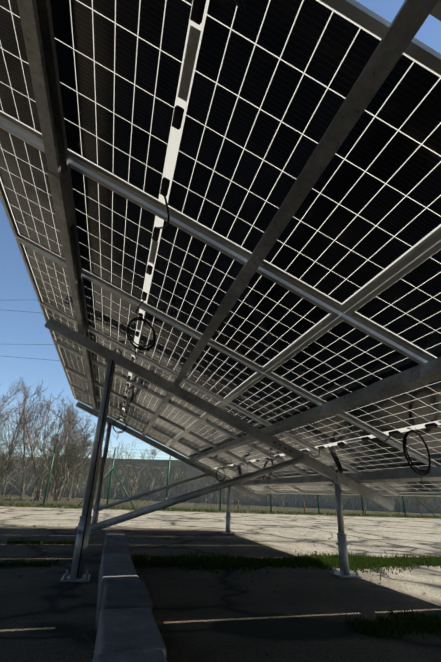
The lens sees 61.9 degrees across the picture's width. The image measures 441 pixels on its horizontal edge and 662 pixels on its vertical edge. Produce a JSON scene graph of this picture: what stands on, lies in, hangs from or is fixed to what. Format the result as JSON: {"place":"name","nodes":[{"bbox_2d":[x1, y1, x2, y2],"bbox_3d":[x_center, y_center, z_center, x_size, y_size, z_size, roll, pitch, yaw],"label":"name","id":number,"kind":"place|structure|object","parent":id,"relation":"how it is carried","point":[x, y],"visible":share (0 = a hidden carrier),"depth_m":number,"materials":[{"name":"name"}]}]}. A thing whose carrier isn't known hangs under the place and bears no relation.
{"place":"outdoors","nodes":[
{"label":"outdoors","id":0,"kind":"place"},
{"bbox_2d":[5,310,59,360],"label":"power lines","id":1,"kind":"object","parent":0,"point":[35,344],"visible":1,"depth_m":38.78,"materials":[{"name":"black metal"}]},
{"bbox_2d":[0,494,440,661],"bbox_3d":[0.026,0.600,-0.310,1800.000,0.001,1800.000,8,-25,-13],"label":"ground","id":2,"kind":"structure","parent":0,"point":[260,626],"depth_m":2.93,"materials":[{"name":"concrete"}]},
{"bbox_2d":[0,376,160,500],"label":"bare trees","id":3,"kind":"object","parent":2,"relation":"on","point":[67,443],"visible":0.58,"depth_m":23.08,"materials":[{"name":"brown plant"}]},
{"bbox_2d":[92,533,166,661],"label":"concrete block row","id":4,"kind":"object","parent":2,"relation":"on","point":[126,626],"visible":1,"depth_m":1.48,"materials":[{"name":"grey concrete"}]},
{"bbox_2d":[7,532,425,661],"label":"dry leaves","id":5,"kind":"object","parent":2,"relation":"on","point":[77,625],"visible":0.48,"depth_m":2.62,"materials":[{"name":"brown plant"}]},
{"bbox_2d":[0,440,437,517],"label":"fence posts","id":6,"kind":"object","parent":2,"relation":"on","point":[111,469],"visible":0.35,"depth_m":16.30,"materials":[{"name":"grey metal"}]},
{"bbox_2d":[0,452,440,515],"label":"chain link fence","id":7,"kind":"object","parent":6,"relation":"attached to","point":[164,486],"depth_m":16.39,"materials":[{"name":"green"}]},
{"bbox_2d":[44,318,394,581],"bbox_3d":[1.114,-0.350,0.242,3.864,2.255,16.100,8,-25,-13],"label":"support frame","id":8,"kind":"object","parent":2,"relation":"on","point":[147,375],"visible":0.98,"depth_m":3.79,"materials":[{"name":"grey metal"}]},
{"bbox_2d":[62,355,358,579],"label":"bolts","id":9,"kind":"object","parent":8,"relation":"on","point":[87,574],"visible":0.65,"depth_m":3.48,"materials":[{"name":"silver metal"}]},
{"bbox_2d":[0,502,440,639],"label":"grass tufts","id":10,"kind":"object","parent":2,"relation":"on","point":[418,623],"visible":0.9,"depth_m":3.96,"materials":[{"name":"green plant"}]},
{"bbox_2d":[0,450,440,514],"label":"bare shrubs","id":11,"kind":"object","parent":2,"relation":"on","point":[138,481],"depth_m":18.56,"materials":[{"name":"brown plant"}]},
{"bbox_2d":[2,524,440,661],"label":"pebbles","id":12,"kind":"object","parent":2,"relation":"on","point":[267,652],"visible":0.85,"depth_m":4.13,"materials":[{"name":"stone"}]},
{"bbox_2d":[164,503,421,515],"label":"fence post bases","id":13,"kind":"object","parent":2,"relation":"on","point":[304,509],"visible":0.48,"depth_m":17.11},
{"bbox_2d":[0,0,440,496],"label":"mounting rails","id":14,"kind":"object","parent":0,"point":[358,13],"depth_m":2.00,"materials":[{"name":"silver metal"}]},
{"bbox_2d":[0,0,440,492],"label":"panel cells","id":15,"kind":"object","parent":14,"relation":"in","point":[410,92],"visible":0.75,"depth_m":1.69,"materials":[{"name":"black glass"}]},
{"bbox_2d":[0,0,440,492],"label":"rear glass panel","id":16,"kind":"object","parent":14,"relation":"in","point":[174,140],"visible":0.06,"depth_m":1.72,"materials":[{"name":"glass"}]},
{"bbox_2d":[121,25,440,464],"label":"label stickers","id":17,"kind":"object","parent":16,"relation":"attached to","point":[190,53],"visible":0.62,"depth_m":1.29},
{"bbox_2d":[17,0,440,486],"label":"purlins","id":18,"kind":"object","parent":14,"relation":"attached to","point":[409,19],"visible":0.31,"depth_m":1.76,"materials":[{"name":"grey metal"}]},
{"bbox_2d":[76,0,430,577],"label":"cables","id":19,"kind":"object","parent":14,"relation":"attached to","point":[239,4],"visible":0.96,"depth_m":3.05,"materials":[{"name":"black rubber"}]},
{"bbox_2d":[120,0,437,469],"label":"junction boxes","id":20,"kind":"object","parent":14,"relation":"on","point":[197,11],"visible":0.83,"depth_m":1.76,"materials":[{"name":"black plastic"}]},
{"bbox_2d":[0,456,440,512],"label":"wall","id":21,"kind":"structure","parent":0,"point":[130,462],"depth_m":32.75,"materials":[{"name":"grey concrete"}]},
{"bbox_2d":[0,0,440,459],"label":"sky","id":22,"kind":"structure","parent":0,"point":[19,330],"materials":[{"name":"blue"}]}
]}

